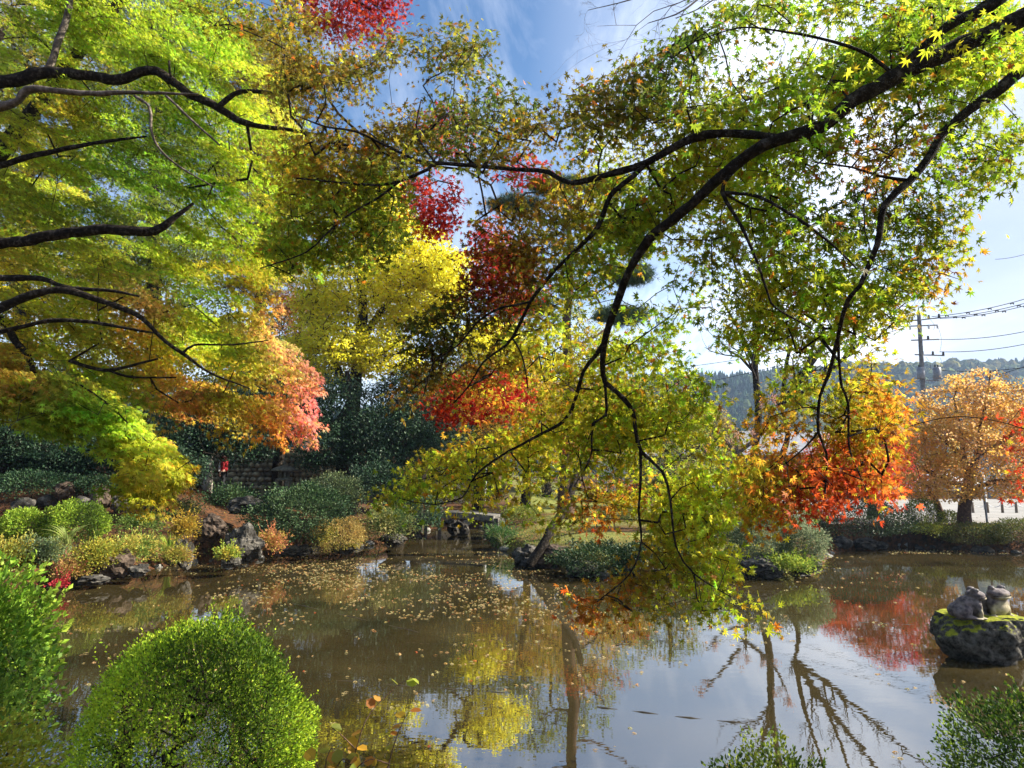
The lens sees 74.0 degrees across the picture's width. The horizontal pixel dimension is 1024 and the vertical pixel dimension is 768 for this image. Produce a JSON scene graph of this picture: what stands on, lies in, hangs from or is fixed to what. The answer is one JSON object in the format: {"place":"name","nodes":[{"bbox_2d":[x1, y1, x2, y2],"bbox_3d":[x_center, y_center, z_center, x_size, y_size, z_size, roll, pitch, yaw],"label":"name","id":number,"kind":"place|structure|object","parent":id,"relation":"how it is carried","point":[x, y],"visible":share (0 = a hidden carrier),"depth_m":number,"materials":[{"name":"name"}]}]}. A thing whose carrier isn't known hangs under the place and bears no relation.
{"place":"outdoors","nodes":[
{"label":"outdoors","id":0,"kind":"place"},
{"bbox_2d":[1,483,867,573],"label":"fallen leaves","id":1,"kind":"object","parent":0,"point":[374,527],"visible":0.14,"depth_m":19.56,"materials":[{"name":"brown plant"}]},
{"bbox_2d":[0,529,1023,767],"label":"water","id":2,"kind":"structure","parent":0,"point":[820,690],"depth_m":8.09,"materials":[{"name":"liquid"}]},
{"bbox_2d":[78,574,110,585],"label":"rock","id":3,"kind":"object","parent":2,"relation":"on","point":[95,580],"visible":1,"depth_m":12.87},
{"bbox_2d":[85,548,135,579],"bbox_3d":[-8.065,3.638,13.657,1.010,0.697,0.693,0,-7,0],"label":"rock","id":4,"kind":"object","parent":2,"relation":"on","point":[113,571],"visible":0.61,"depth_m":13.44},
{"bbox_2d":[447,519,469,535],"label":"rock","id":5,"kind":"object","parent":2,"relation":"in","point":[453,529],"visible":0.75,"depth_m":23.73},
{"bbox_2d":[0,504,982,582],"bbox_3d":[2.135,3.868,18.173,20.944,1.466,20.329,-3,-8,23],"label":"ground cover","id":6,"kind":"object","parent":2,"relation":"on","point":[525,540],"visible":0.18,"depth_m":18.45,"materials":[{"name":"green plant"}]},
{"bbox_2d":[193,513,228,541],"bbox_3d":[-7.411,3.532,16.681,0.826,0.708,0.711,-2,-8,18],"label":"rock","id":7,"kind":"object","parent":6,"relation":"on","point":[214,527],"visible":0.94,"depth_m":16.47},
{"bbox_2d":[34,550,1006,767],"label":"floating leaves","id":8,"kind":"object","parent":2,"relation":"on","point":[450,608],"visible":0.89,"depth_m":11.91,"materials":[{"name":"brown plant"}]},
{"bbox_2d":[526,433,649,567],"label":"leaning tree","id":9,"kind":"object","parent":2,"relation":"on","point":[532,561],"visible":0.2,"depth_m":15.79,"materials":[{"name":"brown plant"}]},
{"bbox_2d":[929,609,1023,665],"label":"rock","id":10,"kind":"object","parent":2,"relation":"in","point":[998,640],"visible":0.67,"depth_m":7.87,"materials":[{"name":"stone"}]},
{"bbox_2d":[947,586,987,619],"bbox_3d":[5.410,2.597,8.090,0.414,0.357,0.365,-2,-8,18],"label":"frog statue","id":11,"kind":"object","parent":10,"relation":"on","point":[967,604],"visible":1,"depth_m":7.98,"materials":[{"name":"stone"}]},
{"bbox_2d":[982,585,1013,616],"bbox_3d":[5.773,2.599,8.183,0.374,0.366,0.424,2,-8,-15],"label":"frog statue","id":12,"kind":"object","parent":10,"relation":"on","point":[995,603],"visible":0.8,"depth_m":8.04,"materials":[{"name":"stone"}]},
{"bbox_2d":[0,447,1023,592],"bbox_3d":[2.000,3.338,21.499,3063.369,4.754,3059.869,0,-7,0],"label":"ground","id":13,"kind":"structure","parent":0,"point":[911,539],"depth_m":19.21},
{"bbox_2d":[0,531,41,570],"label":"shrub","id":14,"kind":"object","parent":13,"relation":"on","point":[8,548],"visible":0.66,"depth_m":13.03,"materials":[{"name":"yellow plant"}]},
{"bbox_2d":[0,506,49,542],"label":"azalea bush","id":15,"kind":"object","parent":13,"relation":"on","point":[18,516],"visible":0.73,"depth_m":14.16,"materials":[{"name":"green plant"}]},
{"bbox_2d":[0,549,73,723],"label":"broadleaf bush","id":16,"kind":"object","parent":13,"relation":"on","point":[20,616],"visible":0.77,"depth_m":4.62,"materials":[{"name":"green plant"}]},
{"bbox_2d":[0,700,75,767],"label":"broadleaf bush","id":17,"kind":"object","parent":13,"relation":"on","point":[14,738],"visible":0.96,"depth_m":3.40,"materials":[{"name":"green plant"}]},
{"bbox_2d":[0,638,77,763],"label":"broadleaf bush","id":18,"kind":"object","parent":13,"relation":"on","point":[17,693],"visible":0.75,"depth_m":4.15,"materials":[{"name":"green plant"}]},
{"bbox_2d":[5,524,77,566],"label":"shrub","id":19,"kind":"object","parent":13,"relation":"on","point":[48,550],"visible":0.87,"depth_m":13.36,"materials":[{"name":"green plant"}]},
{"bbox_2d":[0,467,89,501],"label":"evergreen bush","id":20,"kind":"object","parent":13,"relation":"on","point":[44,475],"visible":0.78,"depth_m":17.20,"materials":[{"name":"green plant"}]},
{"bbox_2d":[0,418,105,483],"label":"evergreen tree","id":21,"kind":"object","parent":13,"relation":"on","point":[12,456],"visible":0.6,"depth_m":18.77,"materials":[{"name":"green plant"}]},
{"bbox_2d":[52,482,75,500],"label":"rock","id":22,"kind":"object","parent":13,"relation":"on","point":[64,494],"visible":0.89,"depth_m":17.06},
{"bbox_2d":[47,547,92,583],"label":"shrub","id":23,"kind":"object","parent":13,"relation":"on","point":[66,566],"visible":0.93,"depth_m":12.97,"materials":[{"name":"orange plant"}]},
{"bbox_2d":[20,441,119,479],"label":"evergreen bush","id":24,"kind":"object","parent":13,"relation":"on","point":[98,469],"visible":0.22,"depth_m":18.92,"materials":[{"name":"green plant"}]},
{"bbox_2d":[0,0,142,482],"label":"broadleaf tree","id":25,"kind":"object","parent":13,"relation":"on","point":[28,59],"visible":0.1,"depth_m":24.61,"materials":[{"name":"green plant"}]},
{"bbox_2d":[37,496,112,557],"bbox_3d":[-9.303,3.091,14.494,1.406,1.382,1.461,0,-7,0],"label":"azalea bush","id":26,"kind":"object","parent":13,"relation":"on","point":[86,509],"visible":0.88,"depth_m":14.32,"materials":[{"name":"green plant"}]},
{"bbox_2d":[51,470,119,495],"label":"evergreen bush","id":27,"kind":"object","parent":13,"relation":"on","point":[90,479],"visible":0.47,"depth_m":17.35,"materials":[{"name":"green plant"}]},
{"bbox_2d":[65,530,131,584],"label":"shrub","id":28,"kind":"object","parent":13,"relation":"on","point":[96,551],"visible":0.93,"depth_m":13.33,"materials":[{"name":"yellow plant"}]},
{"bbox_2d":[84,505,177,533],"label":"shrub","id":29,"kind":"object","parent":13,"relation":"on","point":[133,523],"visible":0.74,"depth_m":15.57,"materials":[{"name":"green plant"}]},
{"bbox_2d":[101,525,174,577],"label":"shrub","id":30,"kind":"object","parent":13,"relation":"on","point":[137,546],"visible":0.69,"depth_m":14.20,"materials":[{"name":"yellow plant"}]},
{"bbox_2d":[43,248,244,415],"bbox_3d":[-17.443,-0.821,33.397,11.203,12.294,7.774,0,-7,0],"label":"broadleaf tree","id":31,"kind":"object","parent":13,"relation":"on","point":[191,371],"visible":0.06,"depth_m":32.70,"materials":[{"name":"green plant"}]},
{"bbox_2d":[78,414,218,489],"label":"evergreen tree","id":32,"kind":"object","parent":13,"relation":"on","point":[183,450],"visible":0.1,"depth_m":19.51,"materials":[{"name":"green plant"}]},
{"bbox_2d":[61,0,238,429],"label":"broadleaf tree","id":33,"kind":"object","parent":13,"relation":"on","point":[163,202],"visible":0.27,"depth_m":26.57,"materials":[{"name":"green plant"}]},
{"bbox_2d":[0,0,345,522],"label":"maple tree","id":34,"kind":"object","parent":13,"relation":"on","point":[62,405],"visible":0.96,"depth_m":7.39,"materials":[{"name":"green plant"}]},
{"bbox_2d":[156,535,198,576],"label":"shrub","id":35,"kind":"object","parent":13,"relation":"on","point":[180,553],"visible":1,"depth_m":14.18,"materials":[{"name":"yellow plant"}]},
{"bbox_2d":[163,502,202,572],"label":"shrub","id":36,"kind":"object","parent":13,"relation":"on","point":[186,523],"visible":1,"depth_m":14.95,"materials":[{"name":"yellow plant"}]},
{"bbox_2d":[149,490,217,515],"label":"shrub","id":37,"kind":"object","parent":13,"relation":"on","point":[188,507],"visible":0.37,"depth_m":17.94,"materials":[{"name":"yellow plant"}]},
{"bbox_2d":[58,596,322,767],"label":"azalea bush","id":38,"kind":"object","parent":13,"relation":"on","point":[197,631],"visible":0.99,"depth_m":2.96,"materials":[{"name":"green plant"}]},
{"bbox_2d":[147,375,283,489],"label":"evergreen tree","id":39,"kind":"object","parent":13,"relation":"on","point":[194,432],"visible":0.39,"depth_m":20.71,"materials":[{"name":"green plant"}]},
{"bbox_2d":[211,537,244,560],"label":"shrub","id":40,"kind":"object","parent":13,"relation":"on","point":[230,551],"visible":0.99,"depth_m":14.39,"materials":[{"name":"yellow plant"}]},
{"bbox_2d":[195,479,262,505],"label":"shrub","id":41,"kind":"object","parent":13,"relation":"on","point":[231,493],"visible":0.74,"depth_m":19.96,"materials":[{"name":"green plant"}]},
{"bbox_2d":[129,251,349,404],"bbox_3d":[-14.315,-1.034,36.454,12.369,12.579,8.853,0,-7,0],"label":"broadleaf tree","id":42,"kind":"object","parent":13,"relation":"on","point":[225,310],"visible":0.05,"depth_m":35.41,"materials":[{"name":"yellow plant"}]},
{"bbox_2d":[224,522,264,564],"bbox_3d":[-6.153,3.661,15.569,0.860,0.978,0.678,5,-9,-33],"label":"rock","id":43,"kind":"object","parent":13,"relation":"on","point":[250,541],"visible":0.72,"depth_m":15.45,"materials":[{"name":"stone"}]},
{"bbox_2d":[226,495,262,514],"bbox_3d":[-7.133,3.242,18.224,0.972,0.500,0.857,4,-8,-27],"label":"rock","id":44,"kind":"object","parent":13,"relation":"on","point":[234,505],"visible":0.69,"depth_m":17.92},
{"bbox_2d":[205,15,310,450],"bbox_3d":[-11.521,-6.058,30.986,6.241,22.372,6.185,0,-7,0],"label":"broadleaf tree","id":45,"kind":"object","parent":13,"relation":"on","point":[261,62],"visible":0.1,"depth_m":30.66,"materials":[{"name":"green plant"}]},
{"bbox_2d":[199,452,335,513],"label":"cobble wall","id":46,"kind":"structure","parent":13,"relation":"on","point":[257,476],"depth_m":26.62,"materials":[{"name":"grey stone"}]},
{"bbox_2d":[258,518,294,566],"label":"shrub","id":47,"kind":"object","parent":13,"relation":"on","point":[272,539],"visible":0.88,"depth_m":15.88,"materials":[{"name":"orange plant"}]},
{"bbox_2d":[228,374,328,511],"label":"evergreen tree","id":48,"kind":"object","parent":13,"relation":"on","point":[278,460],"visible":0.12,"depth_m":23.59,"materials":[{"name":"green plant"}]},
{"bbox_2d":[0,0,560,431],"bbox_3d":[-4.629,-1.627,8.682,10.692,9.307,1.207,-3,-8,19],"label":"maple tree","id":49,"kind":"object","parent":13,"relation":"on","point":[431,215],"visible":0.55,"depth_m":7.30,"materials":[{"name":"red plant"}]},
{"bbox_2d":[270,461,297,487],"bbox_3d":[-7.385,2.942,22.004,0.880,0.905,0.880,0,-7,0],"label":"stone lantern","id":50,"kind":"object","parent":13,"relation":"on","point":[284,470],"visible":0.97,"depth_m":21.85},
{"bbox_2d":[265,278,325,451],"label":"maple tree","id":51,"kind":"object","parent":13,"relation":"on","point":[284,296],"visible":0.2,"depth_m":31.38,"materials":[{"name":"yellow plant"}]},
{"bbox_2d":[234,479,357,559],"bbox_3d":[-5.603,3.824,17.598,2.975,2.754,3.011,-5,-9,35],"label":"evergreen bush","id":52,"kind":"object","parent":13,"relation":"on","point":[279,496],"visible":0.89,"depth_m":17.25,"materials":[{"name":"green plant"}]},
{"bbox_2d":[271,545,320,556],"bbox_3d":[-5.454,4.223,17.199,1.186,0.310,0.815,1,-7,-6],"label":"rock","id":53,"kind":"object","parent":13,"relation":"on","point":[296,551],"visible":0.92,"depth_m":16.93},
{"bbox_2d":[301,469,366,549],"bbox_3d":[-5.107,3.738,19.133,1.925,2.684,1.854,6,-10,-40],"label":"evergreen bush","id":54,"kind":"object","parent":13,"relation":"on","point":[350,486],"visible":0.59,"depth_m":19.07,"materials":[{"name":"green plant"}]},
{"bbox_2d":[303,740,365,767],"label":"seedling","id":55,"kind":"object","parent":13,"relation":"on","point":[336,756],"visible":1,"depth_m":2.81,"materials":[{"name":"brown plant"}]},
{"bbox_2d":[279,369,395,517],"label":"evergreen tree","id":56,"kind":"object","parent":13,"relation":"on","point":[339,444],"visible":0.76,"depth_m":22.11,"materials":[{"name":"green plant"}]},
{"bbox_2d":[307,516,369,558],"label":"azalea bush","id":57,"kind":"object","parent":13,"relation":"on","point":[354,540],"visible":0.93,"depth_m":17.02,"materials":[{"name":"yellow plant"}]},
{"bbox_2d":[331,678,418,767],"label":"seedling","id":58,"kind":"object","parent":13,"relation":"on","point":[352,742],"visible":0.94,"depth_m":3.03,"materials":[{"name":"brown plant"}]},
{"bbox_2d":[329,457,435,544],"bbox_3d":[-3.908,3.723,20.653,3.026,2.950,3.081,-3,-8,25],"label":"evergreen bush","id":59,"kind":"object","parent":13,"relation":"on","point":[369,474],"visible":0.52,"depth_m":20.16,"materials":[{"name":"green plant"}]},
{"bbox_2d":[360,708,420,767],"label":"seedling","id":60,"kind":"object","parent":13,"relation":"on","point":[383,763],"visible":0.98,"depth_m":2.92,"materials":[{"name":"brown plant"}]},
{"bbox_2d":[354,498,428,552],"bbox_3d":[-3.337,4.232,18.409,1.917,2.296,1.978,-3,-8,23],"label":"shrub","id":61,"kind":"object","parent":13,"relation":"on","point":[383,521],"visible":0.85,"depth_m":18.27,"materials":[{"name":"green plant"}]},
{"bbox_2d":[275,172,527,514],"bbox_3d":[-4.235,-1.822,27.886,11.007,14.443,5.133,2,-8,-14],"label":"ginkgo tree","id":62,"kind":"object","parent":13,"relation":"on","point":[420,277],"visible":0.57,"depth_m":26.86,"materials":[{"name":"yellow plant"}]},
{"bbox_2d":[346,391,456,536],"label":"evergreen tree","id":63,"kind":"object","parent":13,"relation":"on","point":[415,429],"visible":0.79,"depth_m":21.99,"materials":[{"name":"green plant"}]},
{"bbox_2d":[365,362,475,513],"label":"evergreen tree","id":64,"kind":"object","parent":13,"relation":"on","point":[384,390],"visible":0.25,"depth_m":26.59,"materials":[{"name":"green plant"}]},
{"bbox_2d":[394,489,446,544],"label":"evergreen bush","id":65,"kind":"object","parent":13,"relation":"on","point":[431,519],"visible":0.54,"depth_m":20.44,"materials":[{"name":"green plant"}]},
{"bbox_2d":[407,510,505,538],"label":"stone bridge","id":66,"kind":"structure","parent":13,"relation":"on","point":[495,518],"depth_m":22.60,"materials":[{"name":"grey stone"}]},
{"bbox_2d":[427,474,513,505],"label":"shrub","id":67,"kind":"object","parent":13,"relation":"on","point":[492,495],"visible":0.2,"depth_m":31.36,"materials":[{"name":"green plant"}]},
{"bbox_2d":[429,416,516,510],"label":"evergreen tree","id":68,"kind":"object","parent":13,"relation":"on","point":[477,492],"visible":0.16,"depth_m":29.11,"materials":[{"name":"green plant"}]},
{"bbox_2d":[435,313,558,491],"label":"broadleaf tree","id":69,"kind":"object","parent":13,"relation":"on","point":[459,356],"visible":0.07,"depth_m":37.51,"materials":[{"name":"green plant"}]},
{"bbox_2d":[482,517,527,547],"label":"shrub","id":70,"kind":"object","parent":13,"relation":"on","point":[508,531],"visible":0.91,"depth_m":19.44,"materials":[{"name":"green plant"}]},
{"bbox_2d":[501,504,543,524],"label":"azalea bush","id":71,"kind":"object","parent":13,"relation":"on","point":[520,508],"visible":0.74,"depth_m":21.45,"materials":[{"name":"green plant"}]},
{"bbox_2d":[512,544,538,566],"bbox_3d":[0.406,4.165,16.401,0.854,0.610,0.973,5,-9,-34],"label":"rock","id":72,"kind":"object","parent":13,"relation":"on","point":[520,556],"visible":0.58,"depth_m":16.13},
{"bbox_2d":[451,369,631,510],"bbox_3d":[1.589,2.388,29.651,8.869,6.621,4.895,0,-7,0],"label":"maple tree","id":73,"kind":"object","parent":13,"relation":"on","point":[523,500],"visible":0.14,"depth_m":29.37,"materials":[{"name":"yellow plant"}]},
{"bbox_2d":[537,544,567,568],"bbox_3d":[0.951,4.011,15.816,0.974,0.626,0.696,2,-8,-18],"label":"rock","id":74,"kind":"object","parent":13,"relation":"on","point":[542,561],"visible":0.43,"depth_m":15.59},
{"bbox_2d":[468,287,648,497],"bbox_3d":[2.337,0.384,40.257,11.614,12.758,7.072,0,-7,0],"label":"broadleaf tree","id":75,"kind":"object","parent":13,"relation":"on","point":[548,487],"visible":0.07,"depth_m":39.63,"materials":[{"name":"green plant"}]},
{"bbox_2d":[479,168,661,518],"bbox_3d":[2.210,-1.525,24.439,7.000,12.889,5.045,0,-7,0],"label":"pine tree","id":76,"kind":"object","parent":13,"relation":"on","point":[632,282],"visible":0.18,"depth_m":24.32,"materials":[{"name":"green plant"}]},
{"bbox_2d":[514,468,631,500],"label":"shrub","id":77,"kind":"object","parent":13,"relation":"on","point":[576,487],"visible":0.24,"depth_m":39.33,"materials":[{"name":"green plant"}]},
{"bbox_2d":[162,0,1023,644],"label":"maple tree","id":78,"kind":"object","parent":13,"relation":"on","point":[922,44],"visible":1,"depth_m":4.72,"materials":[{"name":"green plant"}]},
{"bbox_2d":[544,537,644,580],"bbox_3d":[1.792,3.741,14.679,2.269,0.907,2.277,5,-9,-32],"label":"evergreen bush","id":79,"kind":"object","parent":13,"relation":"on","point":[607,547],"visible":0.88,"depth_m":14.19,"materials":[{"name":"green plant"}]},
{"bbox_2d":[596,381,733,501],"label":"broadleaf tree","id":80,"kind":"object","parent":13,"relation":"on","point":[678,451],"visible":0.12,"depth_m":32.03,"materials":[{"name":"green plant"}]},
{"bbox_2d":[614,534,720,570],"bbox_3d":[3.347,3.521,14.568,2.429,0.677,2.513,0,-7,0],"label":"evergreen bush","id":81,"kind":"object","parent":13,"relation":"on","point":[635,543],"visible":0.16,"depth_m":14.35,"materials":[{"name":"green plant"}]},
{"bbox_2d":[674,405,748,469],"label":"broadleaf tree","id":82,"kind":"object","parent":13,"relation":"on","point":[725,419],"visible":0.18,"depth_m":45.23,"materials":[{"name":"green plant"}]},
{"bbox_2d":[689,392,776,486],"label":"bare tree","id":83,"kind":"object","parent":13,"relation":"on","point":[737,449],"visible":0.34,"depth_m":20.91,"materials":[{"name":"brown plant"}]},
{"bbox_2d":[701,199,786,466],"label":"bare tree","id":84,"kind":"object","parent":13,"relation":"on","point":[752,366],"visible":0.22,"depth_m":25.08,"materials":[{"name":"brown plant"}]},
{"bbox_2d":[662,431,846,493],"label":"house","id":85,"kind":"structure","parent":13,"relation":"on","point":[800,444],"depth_m":52.27,"materials":[{"name":"paint"}]},
{"bbox_2d":[737,554,782,578],"bbox_3d":[5.227,3.893,14.405,1.021,0.546,0.745,-7,-10,43],"label":"rock","id":86,"kind":"object","parent":13,"relation":"on","point":[763,570],"visible":0.74,"depth_m":14.12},
{"bbox_2d":[724,516,796,558],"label":"azalea bush","id":87,"kind":"object","parent":13,"relation":"on","point":[738,537],"visible":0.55,"depth_m":14.80,"materials":[{"name":"green plant"}]},
{"bbox_2d":[701,723,829,767],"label":"azalea bush","id":88,"kind":"object","parent":13,"relation":"on","point":[792,762],"visible":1,"depth_m":2.97,"materials":[{"name":"green plant"}]},
{"bbox_2d":[530,0,1023,162],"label":"bare tree","id":89,"kind":"object","parent":13,"relation":"on","point":[691,4],"visible":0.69,"depth_m":20.76,"materials":[{"name":"plant"}]},
{"bbox_2d":[754,544,826,577],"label":"shrub","id":90,"kind":"object","parent":13,"relation":"on","point":[788,558],"visible":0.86,"depth_m":14.12,"materials":[{"name":"green plant"}]},
{"bbox_2d":[775,513,833,562],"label":"azalea bush","id":91,"kind":"object","parent":13,"relation":"on","point":[807,531],"visible":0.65,"depth_m":14.61,"materials":[{"name":"green plant"}]},
{"bbox_2d":[762,246,937,507],"bbox_3d":[13.246,-0.433,26.385,7.596,11.391,3.293,2,-8,-12],"label":"bare tree","id":92,"kind":"object","parent":13,"relation":"on","point":[813,360],"visible":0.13,"depth_m":26.20,"materials":[{"name":"brown plant"}]},
{"bbox_2d":[785,415,921,518],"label":"maple tree","id":93,"kind":"object","parent":13,"relation":"on","point":[889,469],"visible":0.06,"depth_m":23.25,"materials":[{"name":"orange plant"}]},
{"bbox_2d":[804,493,928,537],"bbox_3d":[10.148,3.796,19.833,3.244,1.184,3.500,0,-7,0],"label":"evergreen bush","id":94,"kind":"object","parent":13,"relation":"on","point":[894,528],"visible":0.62,"depth_m":19.12,"materials":[{"name":"green plant"}]},
{"bbox_2d":[904,497,941,524],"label":"azalea bush","id":95,"kind":"object","parent":13,"relation":"on","point":[926,505],"visible":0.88,"depth_m":20.04,"materials":[{"name":"green plant"}]},
{"bbox_2d":[905,306,944,468],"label":"utility pole","id":96,"kind":"object","parent":13,"relation":"on","point":[920,370],"visible":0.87,"depth_m":49.57,"materials":[{"name":"concrete"}]},
{"bbox_2d":[905,515,962,538],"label":"shrub","id":97,"kind":"object","parent":13,"relation":"on","point":[938,527],"visible":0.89,"depth_m":19.45,"materials":[{"name":"green plant"}]},
{"bbox_2d":[896,452,983,521],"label":"cherry tree","id":98,"kind":"object","parent":13,"relation":"on","point":[940,508],"visible":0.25,"depth_m":22.10,"materials":[{"name":"brown plant"}]},
{"bbox_2d":[895,366,1023,525],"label":"cherry tree","id":99,"kind":"object","parent":13,"relation":"on","point":[961,437],"visible":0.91,"depth_m":20.54,"materials":[{"name":"brown plant"}]},
{"bbox_2d":[917,674,1023,767],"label":"azalea bush","id":100,"kind":"object","parent":13,"relation":"on","point":[1002,717],"visible":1,"depth_m":3.21,"materials":[{"name":"green plant"}]},
{"bbox_2d":[937,520,1015,544],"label":"azalea bush","id":101,"kind":"object","parent":13,"relation":"on","point":[979,527],"visible":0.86,"depth_m":18.93,"materials":[{"name":"green plant"}]},
{"bbox_2d":[984,516,1023,542],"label":"azalea bush","id":102,"kind":"object","parent":13,"relation":"on","point":[1014,522],"visible":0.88,"depth_m":18.70,"materials":[{"name":"green plant"}]},
{"bbox_2d":[0,0,1023,407],"label":"sky","id":103,"kind":"structure","parent":0,"point":[536,35],"materials":[{"name":"blue"}]},
{"bbox_2d":[305,369,1023,475],"bbox_3d":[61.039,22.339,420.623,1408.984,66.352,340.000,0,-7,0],"label":"hills","id":104,"kind":"structure","parent":0,"point":[930,383],"depth_m":367.45,"materials":[{"name":"green plant"}]},
{"bbox_2d":[7,357,1023,472],"bbox_3d":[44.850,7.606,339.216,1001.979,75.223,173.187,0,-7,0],"label":"hill forest","id":105,"kind":"object","parent":104,"relation":"on","point":[743,384],"visible":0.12,"depth_m":371.81,"materials":[{"name":"plant"}]},
{"bbox_2d":[782,499,1023,523],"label":"road","id":106,"kind":"structure","parent":0,"point":[993,514],"depth_m":28.80,"materials":[{"name":"asphalt"}]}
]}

